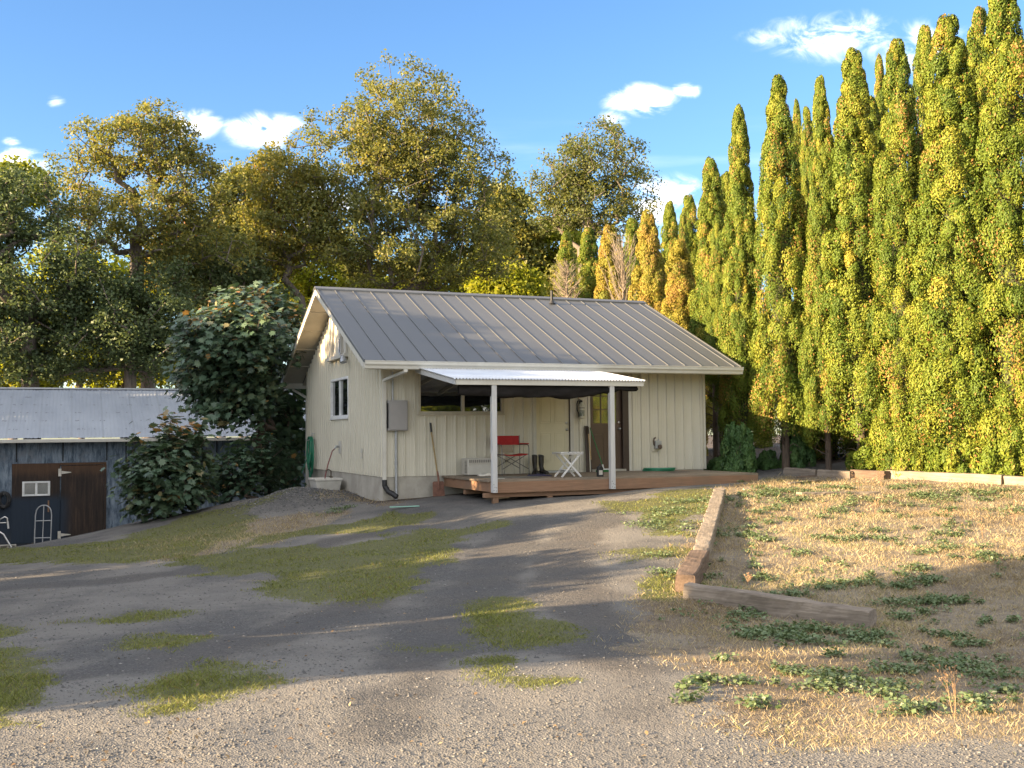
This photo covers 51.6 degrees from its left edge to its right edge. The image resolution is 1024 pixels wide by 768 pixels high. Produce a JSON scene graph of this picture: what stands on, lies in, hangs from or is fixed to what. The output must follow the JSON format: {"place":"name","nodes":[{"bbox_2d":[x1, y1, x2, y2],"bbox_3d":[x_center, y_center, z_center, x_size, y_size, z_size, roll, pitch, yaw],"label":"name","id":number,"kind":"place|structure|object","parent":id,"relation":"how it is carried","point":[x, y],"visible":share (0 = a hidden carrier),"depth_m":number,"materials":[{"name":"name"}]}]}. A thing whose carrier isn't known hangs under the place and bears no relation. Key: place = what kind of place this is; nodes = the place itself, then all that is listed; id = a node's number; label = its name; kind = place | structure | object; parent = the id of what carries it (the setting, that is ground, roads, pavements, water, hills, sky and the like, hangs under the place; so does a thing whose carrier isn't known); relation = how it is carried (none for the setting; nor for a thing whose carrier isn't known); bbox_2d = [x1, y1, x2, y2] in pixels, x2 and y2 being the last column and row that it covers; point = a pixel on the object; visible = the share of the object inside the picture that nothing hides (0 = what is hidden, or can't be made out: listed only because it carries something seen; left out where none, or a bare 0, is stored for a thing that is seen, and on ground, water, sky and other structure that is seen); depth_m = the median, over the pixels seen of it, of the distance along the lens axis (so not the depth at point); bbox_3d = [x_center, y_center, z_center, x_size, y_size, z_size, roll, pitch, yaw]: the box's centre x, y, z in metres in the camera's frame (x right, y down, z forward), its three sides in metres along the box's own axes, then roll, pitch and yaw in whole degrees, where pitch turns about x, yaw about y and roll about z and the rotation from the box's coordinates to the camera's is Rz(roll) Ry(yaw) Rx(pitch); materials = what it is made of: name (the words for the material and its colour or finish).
{"place":"outdoors","nodes":[
{"label":"outdoors","id":0,"kind":"place"},
{"bbox_2d":[0,486,726,730],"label":"grass","id":1,"kind":"structure","parent":0,"point":[5,697],"depth_m":10.74,"materials":[{"name":"green plant"}]},
{"bbox_2d":[462,458,490,474],"bbox_3d":[-0.716,1.760,22.619,0.636,0.353,0.420,1,-3,-23],"label":"air conditioner","id":2,"kind":"object","parent":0,"point":[473,466],"visible":0.69,"depth_m":22.41,"materials":[{"name":"beige plastic"}]},
{"bbox_2d":[0,434,1023,767],"bbox_3d":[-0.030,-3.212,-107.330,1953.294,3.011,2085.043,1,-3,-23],"label":"ground","id":3,"kind":"structure","parent":0,"point":[568,570],"depth_m":9.27,"materials":[{"name":"grey gravel"}]},
{"bbox_2d":[0,154,65,439],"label":"maple tree","id":4,"kind":"object","parent":3,"relation":"on","point":[26,165],"visible":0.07,"depth_m":50.17,"materials":[{"name":"green plant"}]},
{"bbox_2d":[31,505,51,543],"bbox_3d":[-13.109,4.032,29.558,0.600,1.298,0.466,0,-3,-16],"label":"hand truck","id":5,"kind":"object","parent":3,"relation":"on","point":[43,520],"visible":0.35,"depth_m":29.67,"materials":[{"name":"metal"}]},
{"bbox_2d":[0,271,98,439],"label":"maple tree","id":6,"kind":"object","parent":3,"relation":"on","point":[42,384],"visible":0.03,"depth_m":44.78,"materials":[{"name":"green plant"}]},
{"bbox_2d":[0,161,113,438],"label":"oak tree","id":7,"kind":"object","parent":3,"relation":"on","point":[19,228],"visible":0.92,"depth_m":36.56,"materials":[{"name":"green plant"}]},
{"bbox_2d":[16,236,151,438],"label":"maple tree","id":8,"kind":"object","parent":3,"relation":"on","point":[122,263],"visible":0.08,"depth_m":50.68,"materials":[{"name":"green plant"}]},
{"bbox_2d":[0,251,212,437],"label":"oak tree","id":9,"kind":"object","parent":3,"relation":"on","point":[100,323],"visible":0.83,"depth_m":37.43,"materials":[{"name":"green plant"}]},
{"bbox_2d":[67,328,191,387],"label":"maple tree","id":10,"kind":"object","parent":3,"relation":"on","point":[118,382],"visible":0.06,"depth_m":55.34,"materials":[{"name":"green plant"}]},
{"bbox_2d":[34,96,259,437],"bbox_3d":[-13.963,-2.912,40.293,8.004,16.191,5.811,1,-3,-23],"label":"oak tree","id":11,"kind":"object","parent":3,"relation":"on","point":[139,235],"visible":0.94,"depth_m":39.80,"materials":[{"name":"green plant"}]},
{"bbox_2d":[0,387,305,545],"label":"barn","id":12,"kind":"structure","parent":3,"relation":"on","point":[66,481],"depth_m":31.09,"materials":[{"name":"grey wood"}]},
{"bbox_2d":[0,491,10,508],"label":"cable coil","id":13,"kind":"object","parent":12,"relation":"attached to","point":[8,496],"visible":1,"depth_m":30.06,"materials":[{"name":"black rubber"}]},
{"bbox_2d":[22,481,49,495],"bbox_3d":[-13.687,3.010,30.456,0.734,0.420,0.038,1,-3,-23],"label":"window","id":14,"kind":"structure","parent":12,"relation":"in","point":[29,488],"depth_m":30.45,"materials":[{"name":"white plastic"}]},
{"bbox_2d":[58,465,103,538],"bbox_3d":[-12.573,3.442,30.878,1.228,2.135,0.070,1,-3,-23],"label":"door","id":15,"kind":"structure","parent":12,"relation":"in","point":[82,486],"depth_m":30.87,"materials":[{"name":"brown wood"}]},
{"bbox_2d":[100,406,220,523],"bbox_3d":[-8.121,1.958,24.676,2.791,2.912,2.398,1,-3,-23],"label":"maple bush","id":16,"kind":"object","parent":3,"relation":"on","point":[172,458],"visible":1,"depth_m":24.43,"materials":[{"name":"green plant"}]},
{"bbox_2d":[129,211,231,321],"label":"tree","id":17,"kind":"object","parent":3,"relation":"on","point":[181,256],"depth_m":59.67,"materials":[{"name":"green plant"}]},
{"bbox_2d":[147,226,300,437],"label":"oak tree","id":18,"kind":"object","parent":3,"relation":"on","point":[216,274],"visible":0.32,"depth_m":42.14,"materials":[{"name":"green plant"}]},
{"bbox_2d":[151,280,309,494],"bbox_3d":[-6.982,0.349,29.241,3.770,6.554,5.679,-2,-3,25],"label":"maple tree","id":19,"kind":"object","parent":3,"relation":"on","point":[238,374],"visible":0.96,"depth_m":27.84,"materials":[{"name":"green plant"}]},
{"bbox_2d":[201,156,278,436],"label":"tree","id":20,"kind":"object","parent":3,"relation":"on","point":[232,174],"visible":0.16,"depth_m":61.62,"materials":[{"name":"green plant"}]},
{"bbox_2d":[196,426,306,504],"bbox_3d":[-6.427,2.152,28.018,2.155,2.096,5.178,-2,-3,20],"label":"maple bush","id":21,"kind":"object","parent":3,"relation":"on","point":[257,465],"visible":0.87,"depth_m":26.74,"materials":[{"name":"green plant"}]},
{"bbox_2d":[224,140,349,316],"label":"oak tree","id":22,"kind":"object","parent":3,"relation":"on","point":[268,213],"visible":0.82,"depth_m":43.57,"materials":[{"name":"green plant"}]},
{"bbox_2d":[268,221,369,323],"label":"maple tree","id":23,"kind":"object","parent":3,"relation":"on","point":[304,284],"visible":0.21,"depth_m":57.07,"materials":[{"name":"green plant"}]},
{"bbox_2d":[308,469,342,489],"bbox_3d":[-4.439,2.436,25.165,0.660,0.835,0.800,1,-3,-23],"label":"utility tub","id":24,"kind":"object","parent":3,"relation":"on","point":[330,482],"visible":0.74,"depth_m":24.87,"materials":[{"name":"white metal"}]},
{"bbox_2d":[332,256,446,291],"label":"maple tree","id":25,"kind":"object","parent":3,"relation":"on","point":[344,281],"visible":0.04,"depth_m":56.31,"materials":[{"name":"green plant"}]},
{"bbox_2d":[280,48,540,291],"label":"oak tree","id":26,"kind":"object","parent":3,"relation":"on","point":[411,164],"visible":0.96,"depth_m":44.40,"materials":[{"name":"green plant"}]},
{"bbox_2d":[430,423,444,495],"bbox_3d":[-1.596,1.595,22.443,0.260,1.553,0.297,1,-3,-23],"label":"shovel","id":27,"kind":"object","parent":3,"relation":"on","point":[438,487],"visible":0.93,"depth_m":22.32,"materials":[{"name":"red"}]},
{"bbox_2d":[417,249,488,292],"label":"maple tree","id":28,"kind":"object","parent":3,"relation":"on","point":[460,289],"visible":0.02,"depth_m":58.58,"materials":[{"name":"green plant"}]},
{"bbox_2d":[463,256,551,296],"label":"maple tree","id":29,"kind":"object","parent":3,"relation":"on","point":[524,282],"visible":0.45,"depth_m":54.31,"materials":[{"name":"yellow plant"}]},
{"bbox_2d":[467,173,551,274],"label":"tree","id":30,"kind":"object","parent":3,"relation":"on","point":[528,239],"visible":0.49,"depth_m":61.75,"materials":[{"name":"green plant"}]},
{"bbox_2d":[280,286,743,500],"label":"house","id":31,"kind":"structure","parent":3,"relation":"on","point":[376,405],"depth_m":24.25,"materials":[{"name":"beige metal"}]},
{"bbox_2d":[294,433,314,484],"bbox_3d":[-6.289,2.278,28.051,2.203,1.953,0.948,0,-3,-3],"label":"hanging hose","id":32,"kind":"object","parent":31,"relation":"hanging from","point":[309,450],"visible":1,"depth_m":28.09,"materials":[{"name":"green rubber"}]},
{"bbox_2d":[330,376,347,419],"bbox_3d":[-4.159,0.353,25.637,0.100,1.005,1.860,1,-3,-23],"label":"window","id":33,"kind":"structure","parent":31,"relation":"in","point":[338,386],"depth_m":25.62,"materials":[{"name":"white plastic"}]},
{"bbox_2d":[417,374,504,414],"bbox_3d":[-1.096,0.217,22.875,1.990,0.920,0.100,1,-3,-23],"label":"window","id":34,"kind":"structure","parent":31,"relation":"in","point":[435,396],"depth_m":22.76,"materials":[{"name":"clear glass"}]},
{"bbox_2d":[536,397,568,470],"bbox_3d":[0.911,0.919,23.682,0.820,2.025,0.119,1,-3,-23],"label":"door","id":35,"kind":"structure","parent":31,"relation":"in","point":[552,414],"depth_m":23.68,"materials":[{"name":"beige paint"}]},
{"bbox_2d":[576,399,584,418],"bbox_3d":[1.533,0.555,23.840,0.207,0.456,0.160,1,-3,-23],"label":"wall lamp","id":36,"kind":"object","parent":31,"relation":"attached to","point":[581,413],"visible":1,"depth_m":23.79,"materials":[{"name":"beige paint"}]},
{"bbox_2d":[590,390,621,468],"bbox_3d":[2.146,0.917,24.256,0.850,2.050,0.119,1,-3,-23],"label":"door","id":37,"kind":"structure","parent":31,"relation":"in","point":[598,403],"depth_m":24.24,"materials":[{"name":"brown paint"}]},
{"bbox_2d":[10,470,1021,767],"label":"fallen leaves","id":38,"kind":"object","parent":3,"relation":"on","point":[378,708],"visible":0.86,"depth_m":6.16,"materials":[{"name":"brown plant"}]},
{"bbox_2d":[95,473,1023,756],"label":"dry grass","id":39,"kind":"structure","parent":3,"relation":"on","point":[807,573],"depth_m":11.93,"materials":[{"name":"plant"}]},
{"bbox_2d":[524,214,596,278],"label":"maple tree","id":40,"kind":"object","parent":3,"relation":"on","point":[553,238],"visible":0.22,"depth_m":63.15,"materials":[{"name":"green plant"}]},
{"bbox_2d":[553,230,577,297],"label":"arborvitae","id":41,"kind":"object","parent":3,"relation":"on","point":[565,251],"visible":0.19,"depth_m":44.13,"materials":[{"name":"green plant"}]},
{"bbox_2d":[548,260,583,297],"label":"dead bush","id":42,"kind":"object","parent":3,"relation":"on","point":[563,275],"visible":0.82,"depth_m":41.18,"materials":[{"name":"beige plant"}]},
{"bbox_2d":[542,250,604,296],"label":"tree","id":43,"kind":"object","parent":3,"relation":"on","point":[551,277],"visible":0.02,"depth_m":59.59,"materials":[{"name":"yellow plant"}]},
{"bbox_2d":[572,227,598,298],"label":"arborvitae","id":44,"kind":"object","parent":3,"relation":"on","point":[587,259],"visible":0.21,"depth_m":42.02,"materials":[{"name":"green plant"}]},
{"bbox_2d":[519,115,667,285],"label":"oak tree","id":45,"kind":"object","parent":3,"relation":"on","point":[575,191],"visible":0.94,"depth_m":55.73,"materials":[{"name":"green plant"}]},
{"bbox_2d":[442,469,757,503],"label":"deck","id":46,"kind":"structure","parent":3,"relation":"on","point":[569,483],"depth_m":21.22,"materials":[{"name":"brown wood"}]},
{"bbox_2d":[497,435,529,475],"bbox_3d":[-0.031,1.526,22.717,0.676,0.841,0.584,1,-3,-23],"label":"folding chair","id":47,"kind":"object","parent":46,"relation":"on","point":[505,443],"visible":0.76,"depth_m":22.94,"materials":[{"name":"red fabric"}]},
{"bbox_2d":[415,368,646,492],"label":"porch roof","id":48,"kind":"structure","parent":46,"relation":"on","point":[519,377],"depth_m":20.93,"materials":[{"name":"white metal"}]},
{"bbox_2d":[458,385,637,398],"bbox_3d":[0.757,0.156,20.623,3.820,0.286,0.184,1,-3,-23],"label":"shade cloth","id":49,"kind":"object","parent":48,"relation":"attached to","point":[537,391],"visible":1,"depth_m":20.50,"materials":[{"name":"black fabric"}]},
{"bbox_2d":[532,454,539,473],"bbox_3d":[0.521,1.746,23.037,0.124,0.420,0.322,0,-3,-17],"label":"rubber boot","id":50,"kind":"object","parent":46,"relation":"on","point":[534,464],"visible":0.98,"depth_m":23.06,"materials":[{"name":"rubber"}]},
{"bbox_2d":[538,454,548,473],"bbox_3d":[0.686,1.747,23.085,0.124,0.420,0.322,1,-3,-37],"label":"rubber boot","id":51,"kind":"object","parent":46,"relation":"on","point":[542,470],"visible":0.94,"depth_m":23.10,"materials":[{"name":"rubber"}]},
{"bbox_2d":[552,452,583,476],"bbox_3d":[1.129,1.629,21.388,0.502,0.512,0.440,1,-3,-23],"label":"side table","id":52,"kind":"object","parent":46,"relation":"on","point":[566,461],"visible":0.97,"depth_m":21.28,"materials":[{"name":"white paint"}]},
{"bbox_2d":[584,426,589,471],"bbox_3d":[1.694,1.464,23.883,0.085,1.039,0.084,1,-3,-23],"label":"plank","id":53,"kind":"object","parent":46,"relation":"on","point":[587,451],"visible":0.99,"depth_m":23.87,"materials":[{"name":"wood"}]},
{"bbox_2d":[642,467,675,470],"bbox_3d":[3.350,1.941,24.076,0.787,0.078,0.654,1,-3,-23],"label":"garden hose","id":54,"kind":"object","parent":46,"relation":"on","point":[660,469],"visible":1,"depth_m":23.85,"materials":[{"name":"green rubber"}]},
{"bbox_2d":[593,224,627,299],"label":"arborvitae","id":55,"kind":"object","parent":3,"relation":"on","point":[601,291],"visible":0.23,"depth_m":38.98,"materials":[{"name":"yellow plant"}]},
{"bbox_2d":[601,228,638,299],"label":"dead sapling","id":56,"kind":"object","parent":3,"relation":"on","point":[622,269],"visible":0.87,"depth_m":37.15,"materials":[{"name":"beige plant"}]},
{"bbox_2d":[620,217,639,299],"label":"arborvitae","id":57,"kind":"object","parent":3,"relation":"on","point":[632,225],"visible":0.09,"depth_m":40.98,"materials":[{"name":"green plant"}]},
{"bbox_2d":[627,209,666,312],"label":"arborvitae","id":58,"kind":"object","parent":3,"relation":"on","point":[648,275],"visible":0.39,"depth_m":35.92,"materials":[{"name":"yellow plant"}]},
{"bbox_2d":[660,200,678,308],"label":"arborvitae","id":59,"kind":"object","parent":3,"relation":"on","point":[669,233],"visible":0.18,"depth_m":38.13,"materials":[{"name":"green plant"}]},
{"bbox_2d":[316,469,1023,718],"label":"ground cover","id":60,"kind":"object","parent":3,"relation":"on","point":[823,678],"visible":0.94,"depth_m":9.88,"materials":[{"name":"green plant"}]},
{"bbox_2d":[679,213,691,309],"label":"arborvitae","id":61,"kind":"object","parent":3,"relation":"on","point":[683,233],"visible":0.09,"depth_m":33.18,"materials":[{"name":"green plant"}]},
{"bbox_2d":[660,239,712,455],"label":"arborvitae","id":62,"kind":"object","parent":3,"relation":"on","point":[679,286],"visible":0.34,"depth_m":31.36,"materials":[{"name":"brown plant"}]},
{"bbox_2d":[675,550,708,592],"bbox_3d":[2.114,2.196,12.377,0.242,0.325,1.714,-1,-3,15],"label":"sleeper","id":63,"kind":"object","parent":3,"relation":"on","point":[693,568],"visible":0.9,"depth_m":12.04,"materials":[{"name":"brown wood"}]},
{"bbox_2d":[678,193,712,436],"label":"arborvitae","id":64,"kind":"object","parent":3,"relation":"on","point":[689,209],"visible":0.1,"depth_m":35.08,"materials":[{"name":"green plant"}]},
{"bbox_2d":[687,156,730,458],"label":"arborvitae","id":65,"kind":"object","parent":3,"relation":"on","point":[712,207],"visible":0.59,"depth_m":29.49,"materials":[{"name":"green plant"}]},
{"bbox_2d":[693,487,725,560],"bbox_3d":[3.049,2.092,16.169,0.222,0.714,6.085,-1,-3,13],"label":"sleeper","id":66,"kind":"object","parent":3,"relation":"on","point":[706,537],"visible":0.88,"depth_m":15.50,"materials":[{"name":"brown wood"}]},
{"bbox_2d":[705,457,716,470],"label":"shrub","id":67,"kind":"object","parent":3,"relation":"on","point":[710,465],"visible":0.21,"depth_m":25.43,"materials":[{"name":"green plant"}]},
{"bbox_2d":[695,239,733,414],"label":"arborvitae","id":68,"kind":"object","parent":3,"relation":"on","point":[710,398],"depth_m":33.76,"materials":[{"name":"green plant"}]},
{"bbox_2d":[704,219,731,456],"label":"arborvitae","id":69,"kind":"object","parent":3,"relation":"on","point":[715,285],"visible":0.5,"depth_m":27.79,"materials":[{"name":"plant"}]},
{"bbox_2d":[720,171,734,423],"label":"arborvitae","id":70,"kind":"object","parent":3,"relation":"on","point":[725,178],"visible":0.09,"depth_m":30.65,"materials":[{"name":"green plant"}]},
{"bbox_2d":[715,420,756,472],"bbox_3d":[5.203,1.613,24.613,0.968,1.561,0.841,-2,-3,20],"label":"shrub","id":71,"kind":"object","parent":3,"relation":"on","point":[737,451],"visible":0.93,"depth_m":24.38,"materials":[{"name":"green plant"}]},
{"bbox_2d":[713,103,773,446],"bbox_3d":[5.665,-2.313,26.057,1.374,9.278,1.413,0,-3,-8],"label":"arborvitae","id":72,"kind":"object","parent":3,"relation":"on","point":[737,239],"visible":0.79,"depth_m":25.82,"materials":[{"name":"green plant"}]},
{"bbox_2d":[712,219,776,447],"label":"arborvitae","id":73,"kind":"object","parent":3,"relation":"on","point":[770,443],"visible":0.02,"depth_m":33.07,"materials":[{"name":"green plant"}]},
{"bbox_2d":[756,449,779,469],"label":"shrub","id":74,"kind":"object","parent":3,"relation":"on","point":[767,460],"visible":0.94,"depth_m":25.22,"materials":[{"name":"green plant"}]},
{"bbox_2d":[683,582,876,628],"bbox_3d":[2.662,2.242,10.705,1.986,0.310,0.212,-3,-3,37],"label":"sleeper","id":75,"kind":"object","parent":3,"relation":"on","point":[780,606],"visible":0.89,"depth_m":10.56,"materials":[{"name":"grey wood"}]},
{"bbox_2d":[748,73,819,469],"bbox_3d":[6.400,-2.591,25.062,1.841,9.699,1.679,-1,-3,1],"label":"arborvitae","id":76,"kind":"object","parent":3,"relation":"on","point":[780,258],"visible":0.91,"depth_m":24.76,"materials":[{"name":"green plant"}]},
{"bbox_2d":[790,98,800,320],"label":"arborvitae","id":77,"kind":"object","parent":3,"relation":"on","point":[796,119],"visible":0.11,"depth_m":28.79,"materials":[{"name":"green plant"}]},
{"bbox_2d":[779,419,816,467],"bbox_3d":[6.733,1.524,25.228,0.764,1.478,0.878,1,-3,-27],"label":"shrub","id":78,"kind":"object","parent":3,"relation":"on","point":[805,453],"visible":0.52,"depth_m":24.90,"materials":[{"name":"green plant"}]},
{"bbox_2d":[783,467,816,475],"bbox_3d":[6.497,1.992,23.755,0.211,0.218,0.914,1,-3,-34],"label":"sleeper","id":79,"kind":"object","parent":3,"relation":"on","point":[797,471],"visible":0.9,"depth_m":23.69,"materials":[{"name":"wood"}]},
{"bbox_2d":[796,106,824,454],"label":"arborvitae","id":80,"kind":"object","parent":3,"relation":"on","point":[806,135],"visible":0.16,"depth_m":27.71,"materials":[{"name":"green plant"}]},
{"bbox_2d":[792,174,853,459],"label":"arborvitae","id":81,"kind":"object","parent":3,"relation":"on","point":[835,449],"visible":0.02,"depth_m":26.26,"materials":[{"name":"green plant"}]},
{"bbox_2d":[797,74,852,469],"bbox_3d":[7.165,-2.469,24.358,1.260,9.424,1.225,-1,-3,15],"label":"arborvitae","id":82,"kind":"object","parent":3,"relation":"on","point":[821,219],"visible":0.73,"depth_m":24.16,"materials":[{"name":"green plant"}]},
{"bbox_2d":[817,469,852,478],"bbox_3d":[7.056,1.976,23.081,0.212,0.221,0.818,2,-4,-41],"label":"sleeper","id":83,"kind":"object","parent":3,"relation":"on","point":[841,474],"visible":0.88,"depth_m":22.98,"materials":[{"name":"wood"}]},
{"bbox_2d":[796,491,880,495],"bbox_3d":[5.954,2.010,19.300,1.647,0.126,0.211,0,-3,-16],"label":"buried board","id":84,"kind":"object","parent":3,"relation":"on","point":[831,492],"visible":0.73,"depth_m":19.19,"materials":[{"name":"wood"}]},
{"bbox_2d":[816,47,894,460],"bbox_3d":[7.846,-2.730,23.965,2.008,9.919,2.065,-2,-3,29],"label":"arborvitae","id":85,"kind":"object","parent":3,"relation":"on","point":[854,157],"visible":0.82,"depth_m":23.62,"materials":[{"name":"green plant"}]},
{"bbox_2d":[845,435,886,470],"bbox_3d":[8.063,1.620,23.509,1.257,1.080,1.300,0,-3,-20],"label":"shrub","id":86,"kind":"object","parent":3,"relation":"on","point":[861,457],"visible":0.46,"depth_m":23.27,"materials":[{"name":"green plant"}]},
{"bbox_2d":[844,95,891,452],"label":"arborvitae","id":87,"kind":"object","parent":3,"relation":"on","point":[875,116],"visible":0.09,"depth_m":25.94,"materials":[{"name":"green plant"}]},
{"bbox_2d":[850,469,890,479],"bbox_3d":[7.619,1.941,22.530,0.210,0.228,0.938,1,-3,-30],"label":"sleeper","id":88,"kind":"object","parent":3,"relation":"on","point":[868,474],"visible":0.81,"depth_m":22.41,"materials":[{"name":"brown wood"}]},
{"bbox_2d":[874,53,891,343],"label":"arborvitae","id":89,"kind":"object","parent":3,"relation":"on","point":[879,76],"visible":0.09,"depth_m":26.77,"materials":[{"name":"green plant"}]},
{"bbox_2d":[862,37,942,476],"bbox_3d":[8.379,-2.666,22.825,1.663,9.731,1.657,-2,-3,27],"label":"arborvitae","id":90,"kind":"object","parent":3,"relation":"on","point":[892,269],"visible":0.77,"depth_m":22.50,"materials":[{"name":"green plant"}]},
{"bbox_2d":[889,422,930,471],"bbox_3d":[8.491,1.476,22.329,1.030,1.431,1.066,-1,-3,1],"label":"shrub","id":91,"kind":"object","parent":3,"relation":"on","point":[915,464],"visible":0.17,"depth_m":21.96,"materials":[{"name":"green plant"}]},
{"bbox_2d":[911,24,942,429],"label":"arborvitae","id":92,"kind":"object","parent":3,"relation":"on","point":[923,49],"visible":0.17,"depth_m":25.44,"materials":[{"name":"green plant"}]},
{"bbox_2d":[886,470,1004,484],"bbox_3d":[8.672,1.881,21.283,0.212,0.249,2.581,1,-3,-35],"label":"sleeper","id":93,"kind":"object","parent":3,"relation":"on","point":[963,477],"visible":0.82,"depth_m":21.04,"materials":[{"name":"beige wood"}]},
{"bbox_2d":[932,664,962,715],"bbox_3d":[2.604,1.841,6.299,0.141,0.333,0.176,0,-3,-10],"label":"dry weed","id":94,"kind":"object","parent":3,"relation":"on","point":[946,674],"visible":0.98,"depth_m":6.33,"materials":[{"name":"plant"}]},
{"bbox_2d":[924,412,978,472],"bbox_3d":[8.991,1.366,21.543,1.150,1.640,1.190,-2,-3,21],"label":"shrub","id":95,"kind":"object","parent":3,"relation":"on","point":[947,456],"visible":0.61,"depth_m":21.30,"materials":[{"name":"green plant"}]},
{"bbox_2d":[904,13,1009,456],"bbox_3d":[9.072,-2.802,21.762,1.951,9.874,2.139,1,-3,-23],"label":"arborvitae","id":96,"kind":"object","parent":3,"relation":"on","point":[947,126],"visible":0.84,"depth_m":21.38,"materials":[{"name":"green plant"}]},
{"bbox_2d":[963,6,996,425],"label":"arborvitae","id":97,"kind":"object","parent":3,"relation":"on","point":[976,60],"visible":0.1,"depth_m":24.46,"materials":[{"name":"green plant"}]},
{"bbox_2d":[960,0,1023,475],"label":"arborvitae","id":98,"kind":"object","parent":3,"relation":"on","point":[1001,149],"visible":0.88,"depth_m":20.83,"materials":[{"name":"green plant"}]},
{"bbox_2d":[961,409,1023,475],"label":"shrub","id":99,"kind":"object","parent":3,"relation":"on","point":[989,465],"visible":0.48,"depth_m":20.46,"materials":[{"name":"green plant"}]},
{"bbox_2d":[1003,475,1023,484],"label":"sleeper","id":100,"kind":"object","parent":3,"relation":"on","point":[1013,480],"visible":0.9,"depth_m":19.98,"materials":[{"name":"wood"}]},
{"bbox_2d":[0,0,1023,439],"label":"sky","id":101,"kind":"structure","parent":0,"point":[674,74],"materials":[{"name":"blue"}]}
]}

